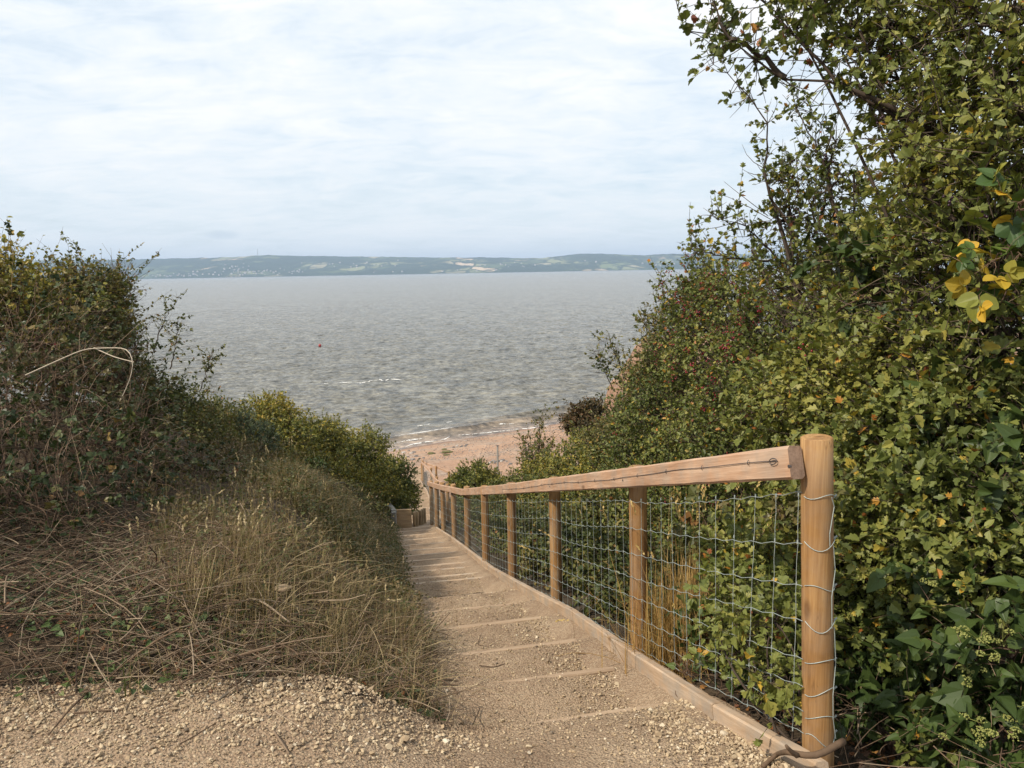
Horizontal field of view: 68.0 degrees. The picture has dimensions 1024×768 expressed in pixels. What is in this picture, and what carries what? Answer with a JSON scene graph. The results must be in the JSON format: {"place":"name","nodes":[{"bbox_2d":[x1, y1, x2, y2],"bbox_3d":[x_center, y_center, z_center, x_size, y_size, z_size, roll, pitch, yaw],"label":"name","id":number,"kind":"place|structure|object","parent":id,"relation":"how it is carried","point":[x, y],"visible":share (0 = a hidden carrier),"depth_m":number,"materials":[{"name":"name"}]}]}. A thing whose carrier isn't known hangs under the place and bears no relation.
{"place":"outdoors","nodes":[
{"label":"outdoors","id":0,"kind":"place"},
{"bbox_2d":[0,468,790,767],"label":"path","id":1,"kind":"structure","parent":0,"point":[641,689],"depth_m":2.97,"materials":[{"name":"beige gravel"}]},
{"bbox_2d":[48,690,88,735],"bbox_3d":[-1.647,1.217,2.815,0.015,0.010,0.284,-1,8,-3],"label":"fallen stick","id":2,"kind":"object","parent":1,"relation":"on","point":[75,703],"visible":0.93,"depth_m":2.81,"materials":[{"name":"brown wood"}]},
{"bbox_2d":[74,709,126,713],"bbox_3d":[-1.528,1.214,2.818,0.185,0.010,0.013,-2,9,-7],"label":"fallen stick","id":3,"kind":"object","parent":1,"relation":"on","point":[81,712],"visible":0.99,"depth_m":2.82,"materials":[{"name":"brown wood"}]},
{"bbox_2d":[179,722,216,743],"bbox_3d":[-1.107,1.230,2.666,0.012,0.007,0.163,5,10,33],"label":"fallen stick","id":4,"kind":"object","parent":1,"relation":"on","point":[196,734],"visible":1,"depth_m":2.66,"materials":[{"name":"brown wood"}]},
{"bbox_2d":[253,696,306,730],"bbox_3d":[-0.856,1.208,2.783,0.346,0.005,0.007,6,11,40],"label":"fallen stick","id":5,"kind":"object","parent":1,"relation":"on","point":[277,712],"visible":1,"depth_m":2.79,"materials":[{"name":"brown wood"}]},
{"bbox_2d":[272,730,289,753],"bbox_3d":[-0.795,1.232,2.612,0.010,0.010,0.157,-7,10,-36],"label":"fallen stick","id":6,"kind":"object","parent":1,"relation":"on","point":[278,738],"visible":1,"depth_m":2.62,"materials":[{"name":"brown wood"}]},
{"bbox_2d":[0,567,794,767],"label":"loose gravel","id":7,"kind":"structure","parent":1,"relation":"on","point":[34,706],"depth_m":2.84,"materials":[{"name":"beige gravel"}]},
{"bbox_2d":[399,532,437,536],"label":"step timber","id":8,"kind":"object","parent":1,"relation":"on","point":[415,534],"visible":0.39,"depth_m":15.76,"materials":[{"name":"brown wood"}]},
{"bbox_2d":[401,542,443,545],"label":"step timber","id":9,"kind":"object","parent":1,"relation":"on","point":[422,544],"visible":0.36,"depth_m":13.61,"materials":[{"name":"brown wood"}]},
{"bbox_2d":[419,479,429,513],"bbox_3d":[-3.551,4.430,31.123,0.234,3.254,14.963,-2,9,-8],"label":"path edging","id":10,"kind":"object","parent":1,"relation":"on","point":[426,491],"visible":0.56,"depth_m":31.46,"materials":[{"name":"brown wood"}]},
{"bbox_2d":[401,546,452,551],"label":"step timber","id":11,"kind":"object","parent":1,"relation":"on","point":[426,549],"visible":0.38,"depth_m":12.68,"materials":[{"name":"brown wood"}]},
{"bbox_2d":[405,551,456,556],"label":"step timber","id":12,"kind":"object","parent":1,"relation":"on","point":[429,554],"visible":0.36,"depth_m":11.85,"materials":[{"name":"brown wood"}]},
{"bbox_2d":[406,556,459,561],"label":"step timber","id":13,"kind":"object","parent":1,"relation":"on","point":[433,559],"visible":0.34,"depth_m":11.12,"materials":[{"name":"brown wood"}]},
{"bbox_2d":[403,566,468,573],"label":"step timber","id":14,"kind":"object","parent":1,"relation":"on","point":[433,570],"visible":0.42,"depth_m":9.86,"materials":[{"name":"brown wood"}]},
{"bbox_2d":[411,561,466,567],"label":"step timber","id":15,"kind":"object","parent":1,"relation":"on","point":[439,564],"visible":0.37,"depth_m":10.43,"materials":[{"name":"brown wood"}]},
{"bbox_2d":[406,572,477,579],"bbox_3d":[-0.817,2.395,9.200,0.963,0.153,0.045,-3,9,-11],"label":"step timber","id":16,"kind":"object","parent":1,"relation":"on","point":[440,576],"visible":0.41,"depth_m":9.17,"materials":[{"name":"brown wood"}]},
{"bbox_2d":[411,576,484,584],"bbox_3d":[-0.728,2.332,8.736,0.980,0.153,0.045,-3,9,-11],"label":"step timber","id":17,"kind":"object","parent":1,"relation":"on","point":[450,580],"visible":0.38,"depth_m":8.72,"materials":[{"name":"brown wood"}]},
{"bbox_2d":[422,591,498,599],"bbox_3d":[-0.542,2.116,7.309,0.859,0.153,0.045,-3,9,-11],"label":"step timber","id":18,"kind":"object","parent":1,"relation":"on","point":[466,594],"visible":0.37,"depth_m":7.33,"materials":[{"name":"brown wood"}]},
{"bbox_2d":[418,602,519,613],"bbox_3d":[-0.364,1.947,6.351,0.883,0.153,0.045,-3,9,-11],"label":"step timber","id":19,"kind":"object","parent":1,"relation":"on","point":[476,607],"visible":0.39,"depth_m":6.35,"materials":[{"name":"brown wood"}]},
{"bbox_2d":[434,616,540,629],"bbox_3d":[-0.219,1.814,5.510,0.881,0.153,0.045,-3,9,-11],"label":"step timber","id":20,"kind":"object","parent":1,"relation":"on","point":[504,621],"visible":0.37,"depth_m":5.52,"materials":[{"name":"brown wood"}]},
{"bbox_2d":[454,638,576,654],"bbox_3d":[0.002,1.683,4.640,0.816,0.153,0.046,-3,9,-10],"label":"step timber","id":21,"kind":"object","parent":1,"relation":"on","point":[567,641],"visible":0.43,"depth_m":4.63,"materials":[{"name":"brown wood"}]},
{"bbox_2d":[490,666,614,682],"bbox_3d":[0.120,1.573,3.878,0.839,0.153,0.044,-3,9,-11],"label":"step timber","id":22,"kind":"object","parent":1,"relation":"on","point":[604,670],"visible":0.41,"depth_m":3.90,"materials":[{"name":"brown wood"}]},
{"bbox_2d":[509,703,661,725],"bbox_3d":[0.288,1.471,3.192,0.738,0.153,0.046,-4,9,-10],"label":"step timber","id":23,"kind":"object","parent":1,"relation":"on","point":[610,711],"visible":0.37,"depth_m":3.21,"materials":[{"name":"brown wood"}]},
{"bbox_2d":[761,738,846,767],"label":"fallen stick","id":24,"kind":"object","parent":1,"relation":"on","point":[829,748],"visible":1,"depth_m":2.31,"materials":[{"name":"brown wood"}]},
{"bbox_2d":[3,253,950,278],"bbox_3d":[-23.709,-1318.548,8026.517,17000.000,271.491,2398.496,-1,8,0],"label":"hills","id":25,"kind":"structure","parent":0,"point":[316,266],"depth_m":7742.49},
{"bbox_2d":[0,265,1023,460],"bbox_3d":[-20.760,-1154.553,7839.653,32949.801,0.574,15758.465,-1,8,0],"label":"sea","id":26,"kind":"structure","parent":0,"point":[472,355],"depth_m":142.46,"materials":[{"name":"liquid"}]},
{"bbox_2d":[0,333,1023,767],"bbox_3d":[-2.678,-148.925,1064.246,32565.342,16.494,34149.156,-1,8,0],"label":"ground","id":27,"kind":"structure","parent":0,"point":[488,443],"depth_m":5.88,"materials":[{"name":"beige sand"}]},
{"bbox_2d":[0,216,107,386],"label":"hawthorn bush","id":28,"kind":"object","parent":27,"relation":"on","point":[23,276],"visible":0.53,"depth_m":6.50,"materials":[{"name":"green plant"}]},
{"bbox_2d":[1,234,170,403],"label":"hawthorn bush","id":29,"kind":"object","parent":27,"relation":"on","point":[117,290],"visible":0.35,"depth_m":8.42,"materials":[{"name":"green plant"}]},
{"bbox_2d":[0,218,199,552],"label":"bramble thicket","id":30,"kind":"object","parent":27,"relation":"on","point":[63,441],"visible":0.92,"depth_m":5.42,"materials":[{"name":"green plant"}]},
{"bbox_2d":[25,347,133,395],"bbox_3d":[-2.784,-0.088,4.899,0.865,0.295,0.105,2,9,19],"label":"bramble cane","id":31,"kind":"object","parent":30,"relation":"attached to","point":[88,349],"visible":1,"depth_m":4.88,"materials":[{"name":"brown plant"}]},
{"bbox_2d":[85,253,156,415],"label":"blackthorn bush","id":32,"kind":"object","parent":27,"relation":"on","point":[112,267],"visible":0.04,"depth_m":10.02,"materials":[{"name":"green plant"}]},
{"bbox_2d":[1,289,253,491],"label":"bramble thicket","id":33,"kind":"object","parent":27,"relation":"on","point":[183,458],"visible":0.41,"depth_m":7.22,"materials":[{"name":"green plant"}]},
{"bbox_2d":[96,291,276,463],"bbox_3d":[-4.559,0.125,11.329,2.285,3.081,3.345,-1,8,0],"label":"green scrub","id":34,"kind":"object","parent":27,"relation":"on","point":[198,415],"visible":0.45,"depth_m":10.98,"materials":[{"name":"green plant"}]},
{"bbox_2d":[0,492,446,720],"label":"ivy ground cover","id":35,"kind":"object","parent":27,"relation":"on","point":[61,634],"visible":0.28,"depth_m":3.54,"materials":[{"name":"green plant"}]},
{"bbox_2d":[0,470,484,725],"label":"cut stems","id":36,"kind":"object","parent":27,"relation":"on","point":[6,521],"visible":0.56,"depth_m":3.63,"materials":[{"name":"brown plant"}]},
{"bbox_2d":[0,498,434,714],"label":"dead leaves","id":37,"kind":"object","parent":36,"relation":"on","point":[102,648],"visible":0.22,"depth_m":3.49,"materials":[{"name":"brown plant"}]},
{"bbox_2d":[109,424,393,526],"bbox_3d":[-3.172,1.774,9.985,2.196,3.599,8.494,-1,8,0],"label":"withered scrub","id":38,"kind":"object","parent":27,"relation":"on","point":[249,451],"visible":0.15,"depth_m":8.63,"materials":[{"name":"brown plant"}]},
{"bbox_2d":[232,404,283,467],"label":"gorse bush","id":39,"kind":"object","parent":27,"relation":"on","point":[266,433],"visible":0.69,"depth_m":12.50,"materials":[{"name":"green plant"}]},
{"bbox_2d":[204,395,315,469],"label":"green scrub","id":40,"kind":"object","parent":27,"relation":"on","point":[231,406],"visible":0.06,"depth_m":13.03,"materials":[{"name":"green plant"}]},
{"bbox_2d":[0,499,522,738],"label":"dry grass","id":41,"kind":"structure","parent":27,"relation":"on","point":[413,686],"depth_m":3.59,"materials":[{"name":"beige plant"}]},
{"bbox_2d":[274,584,291,592],"bbox_3d":[-1.237,1.104,4.098,0.098,0.037,0.060,1,18,-29],"label":"field stone","id":42,"kind":"object","parent":41,"relation":"on","point":[283,589],"visible":0.79,"depth_m":4.08,"materials":[{"name":"beige stone"}]},
{"bbox_2d":[318,594,365,600],"bbox_3d":[-0.905,1.134,4.022,0.316,0.098,0.013,3,9,26],"label":"fallen stick","id":43,"kind":"object","parent":41,"relation":"on","point":[342,600],"visible":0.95,"depth_m":4.01,"materials":[{"name":"brown wood"}]},
{"bbox_2d":[236,598,290,622],"bbox_3d":[-1.263,1.129,3.776,0.470,0.118,0.020,4,10,31],"label":"fallen stick","id":44,"kind":"object","parent":27,"relation":"on","point":[267,605],"visible":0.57,"depth_m":3.73,"materials":[{"name":"brown wood"}]},
{"bbox_2d":[102,433,446,701],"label":"verge grass","id":45,"kind":"structure","parent":27,"relation":"on","point":[306,506],"depth_m":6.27,"materials":[{"name":"green plant"}]},
{"bbox_2d":[231,387,324,460],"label":"golden bush","id":46,"kind":"object","parent":27,"relation":"on","point":[285,415],"visible":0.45,"depth_m":15.24,"materials":[{"name":"green plant"}]},
{"bbox_2d":[209,453,398,526],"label":"scrub","id":47,"kind":"object","parent":27,"relation":"on","point":[377,505],"visible":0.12,"depth_m":15.83,"materials":[{"name":"green plant"}]},
{"bbox_2d":[304,456,331,477],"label":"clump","id":48,"kind":"object","parent":27,"relation":"on","point":[318,462],"visible":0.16,"depth_m":14.23,"materials":[{"name":"green plant"}]},
{"bbox_2d":[286,407,359,485],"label":"golden bush","id":49,"kind":"object","parent":27,"relation":"on","point":[331,442],"visible":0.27,"depth_m":17.16,"materials":[{"name":"green plant"}]},
{"bbox_2d":[321,418,407,510],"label":"golden bush","id":50,"kind":"object","parent":27,"relation":"on","point":[362,471],"visible":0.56,"depth_m":18.92,"materials":[{"name":"green plant"}]},
{"bbox_2d":[387,503,396,527],"bbox_3d":[-2.899,3.183,18.335,0.144,0.730,1.818,-3,9,-13],"label":"grey post","id":51,"kind":"object","parent":27,"relation":"on","point":[393,510],"visible":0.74,"depth_m":17.51,"materials":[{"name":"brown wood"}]},
{"bbox_2d":[369,449,425,517],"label":"green bush","id":52,"kind":"object","parent":27,"relation":"on","point":[411,491],"visible":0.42,"depth_m":20.63,"materials":[{"name":"green plant"}]},
{"bbox_2d":[396,508,425,528],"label":"retaining wall","id":53,"kind":"structure","parent":27,"relation":"on","point":[404,518],"depth_m":18.07,"materials":[{"name":"brown wood"}]},
{"bbox_2d":[421,460,449,522],"bbox_3d":[-3.255,4.088,30.587,0.224,4.561,16.019,-2,9,-9],"label":"post and rail fence","id":54,"kind":"object","parent":27,"relation":"on","point":[436,479],"visible":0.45,"depth_m":26.73,"materials":[{"name":"brown wood"}]},
{"bbox_2d":[421,462,452,484],"bbox_3d":[-3.530,4.810,37.568,0.186,1.361,3.706,-7,10,-35],"label":"post and rail fence","id":55,"kind":"object","parent":27,"relation":"on","point":[439,468],"visible":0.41,"depth_m":37.80,"materials":[{"name":"brown wood"}]},
{"bbox_2d":[444,456,513,500],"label":"round bush","id":56,"kind":"object","parent":27,"relation":"on","point":[478,473],"visible":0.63,"depth_m":26.54,"materials":[{"name":"green plant"}]},
{"bbox_2d":[450,477,533,558],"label":"scrub","id":57,"kind":"object","parent":27,"relation":"on","point":[493,520],"visible":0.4,"depth_m":15.03,"materials":[{"name":"green plant"}]},
{"bbox_2d":[496,445,498,473],"bbox_3d":[-0.627,3.621,33.538,0.096,1.815,0.280,-1,8,0],"label":"marker pole","id":58,"kind":"object","parent":27,"relation":"on","point":[497,458],"visible":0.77,"depth_m":33.49,"materials":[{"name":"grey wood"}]},
{"bbox_2d":[389,348,637,475],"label":"shingle","id":59,"kind":"object","parent":27,"relation":"on","point":[495,445],"visible":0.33,"depth_m":51.07,"materials":[{"name":"gravel"}]},
{"bbox_2d":[507,401,571,494],"bbox_3d":[0.788,1.655,17.313,1.764,2.433,1.637,-6,10,-29],"label":"hawthorn sapling","id":60,"kind":"object","parent":27,"relation":"on","point":[536,442],"visible":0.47,"depth_m":17.45,"materials":[{"name":"green plant"}]},
{"bbox_2d":[489,473,600,589],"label":"scrub","id":61,"kind":"object","parent":27,"relation":"on","point":[540,542],"visible":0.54,"depth_m":9.23,"materials":[{"name":"green plant"}]},
{"bbox_2d":[557,389,609,445],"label":"brown bush","id":62,"kind":"object","parent":27,"relation":"on","point":[578,417],"visible":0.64,"depth_m":22.78,"materials":[{"name":"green plant"}]},
{"bbox_2d":[502,425,669,526],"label":"green scrub","id":63,"kind":"object","parent":27,"relation":"on","point":[567,467],"visible":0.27,"depth_m":14.65,"materials":[{"name":"green plant"}]},
{"bbox_2d":[538,488,716,632],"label":"scrub","id":64,"kind":"object","parent":27,"relation":"on","point":[602,537],"visible":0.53,"depth_m":6.04,"materials":[{"name":"green plant"}]},
{"bbox_2d":[435,527,828,767],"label":"path edging","id":65,"kind":"object","parent":27,"relation":"on","point":[734,721],"visible":0.54,"depth_m":3.45,"materials":[{"name":"brown wood"}]},
{"bbox_2d":[427,434,837,767],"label":"post and wire fence","id":66,"kind":"object","parent":27,"relation":"on","point":[809,461],"visible":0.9,"depth_m":2.79,"materials":[{"name":"brown wood"}]},
{"bbox_2d":[568,279,707,471],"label":"blackthorn bush","id":67,"kind":"object","parent":27,"relation":"on","point":[645,363],"visible":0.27,"depth_m":10.42,"materials":[{"name":"green plant"}]},
{"bbox_2d":[519,465,775,691],"bbox_3d":[0.959,1.078,4.161,1.412,1.391,1.276,-6,10,-32],"label":"straw grass clump","id":68,"kind":"object","parent":27,"relation":"on","point":[671,641],"visible":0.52,"depth_m":4.07,"materials":[{"name":"beige plant"}]},
{"bbox_2d":[665,653,724,696],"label":"ivy plant","id":69,"kind":"object","parent":27,"relation":"on","point":[672,665],"visible":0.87,"depth_m":3.40,"materials":[{"name":"green plant"}]},
{"bbox_2d":[583,336,840,575],"bbox_3d":[1.621,0.755,6.417,1.726,2.464,4.575,-1,8,0],"label":"hawthorn bush","id":70,"kind":"object","parent":27,"relation":"on","point":[657,444],"visible":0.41,"depth_m":6.45,"materials":[{"name":"green plant"}]},
{"bbox_2d":[640,234,812,454],"bbox_3d":[1.959,-0.260,6.929,1.445,2.433,3.658,-1,8,0],"label":"hawthorn bush","id":71,"kind":"object","parent":27,"relation":"on","point":[712,292],"visible":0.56,"depth_m":6.92,"materials":[{"name":"green plant"}]},
{"bbox_2d":[666,466,858,676],"bbox_3d":[1.325,0.979,3.736,0.725,1.521,1.532,-2,9,-6],"label":"bramble bush","id":72,"kind":"object","parent":27,"relation":"on","point":[784,515],"visible":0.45,"depth_m":3.48,"materials":[{"name":"green plant"}]},
{"bbox_2d":[682,555,865,767],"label":"hawthorn seedling","id":73,"kind":"object","parent":27,"relation":"on","point":[785,605],"visible":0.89,"depth_m":2.88,"materials":[{"name":"green plant"}]},
{"bbox_2d":[682,498,873,705],"bbox_3d":[1.140,0.911,3.546,0.797,0.814,1.518,-1,8,0],"label":"hawthorn seedling","id":74,"kind":"object","parent":27,"relation":"on","point":[781,561],"visible":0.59,"depth_m":3.31,"materials":[{"name":"green plant"}]},
{"bbox_2d":[664,543,943,766],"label":"ivy plant","id":75,"kind":"object","parent":27,"relation":"on","point":[869,681],"visible":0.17,"depth_m":2.94,"materials":[{"name":"green plant"}]},
{"bbox_2d":[674,0,943,395],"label":"hawthorn bush","id":76,"kind":"object","parent":27,"relation":"on","point":[812,282],"visible":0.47,"depth_m":5.04,"materials":[{"name":"green plant"}]},
{"bbox_2d":[622,622,1023,767],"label":"hedge twigs","id":77,"kind":"object","parent":27,"relation":"on","point":[1001,754],"visible":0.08,"depth_m":2.70,"materials":[{"name":"brown plant"}]},
{"bbox_2d":[630,640,1023,767],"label":"fallen leaves","id":78,"kind":"object","parent":27,"relation":"on","point":[866,754],"visible":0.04,"depth_m":3.06,"materials":[{"name":"brown plant"}]},
{"bbox_2d":[676,0,1023,662],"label":"hawthorn tree","id":79,"kind":"object","parent":27,"relation":"on","point":[941,160],"visible":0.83,"depth_m":3.30,"materials":[{"name":"green plant"}]},
{"bbox_2d":[791,216,910,354],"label":"ivy plant","id":80,"kind":"object","parent":79,"relation":"attached to","point":[848,258],"visible":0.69,"depth_m":3.71,"materials":[{"name":"green plant"}]},
{"bbox_2d":[940,162,1023,323],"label":"leaves","id":81,"kind":"object","parent":79,"relation":"on","point":[1011,232],"visible":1,"depth_m":2.65,"materials":[{"name":"green plant"}]},
{"bbox_2d":[705,275,1021,632],"bbox_3d":[1.811,0.442,3.973,1.380,2.034,2.476,-1,8,0],"label":"hawthorn bush","id":82,"kind":"object","parent":27,"relation":"on","point":[797,387],"visible":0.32,"depth_m":3.85,"materials":[{"name":"green plant"}]},
{"bbox_2d":[810,339,1023,767],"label":"hawthorn bush","id":83,"kind":"object","parent":27,"relation":"on","point":[894,594],"visible":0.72,"depth_m":2.87,"materials":[{"name":"green plant"}]},
{"bbox_2d":[846,456,1023,767],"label":"ivy plant","id":84,"kind":"object","parent":27,"relation":"on","point":[965,651],"visible":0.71,"depth_m":2.55,"materials":[{"name":"green plant"}]},
{"bbox_2d":[886,349,1023,703],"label":"ivy plant","id":85,"kind":"object","parent":27,"relation":"on","point":[1009,433],"visible":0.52,"depth_m":2.78,"materials":[{"name":"green plant"}]},
{"bbox_2d":[0,0,1023,260],"label":"sky","id":86,"kind":"structure","parent":0,"point":[179,128],"materials":[{"name":"white"}]}
]}

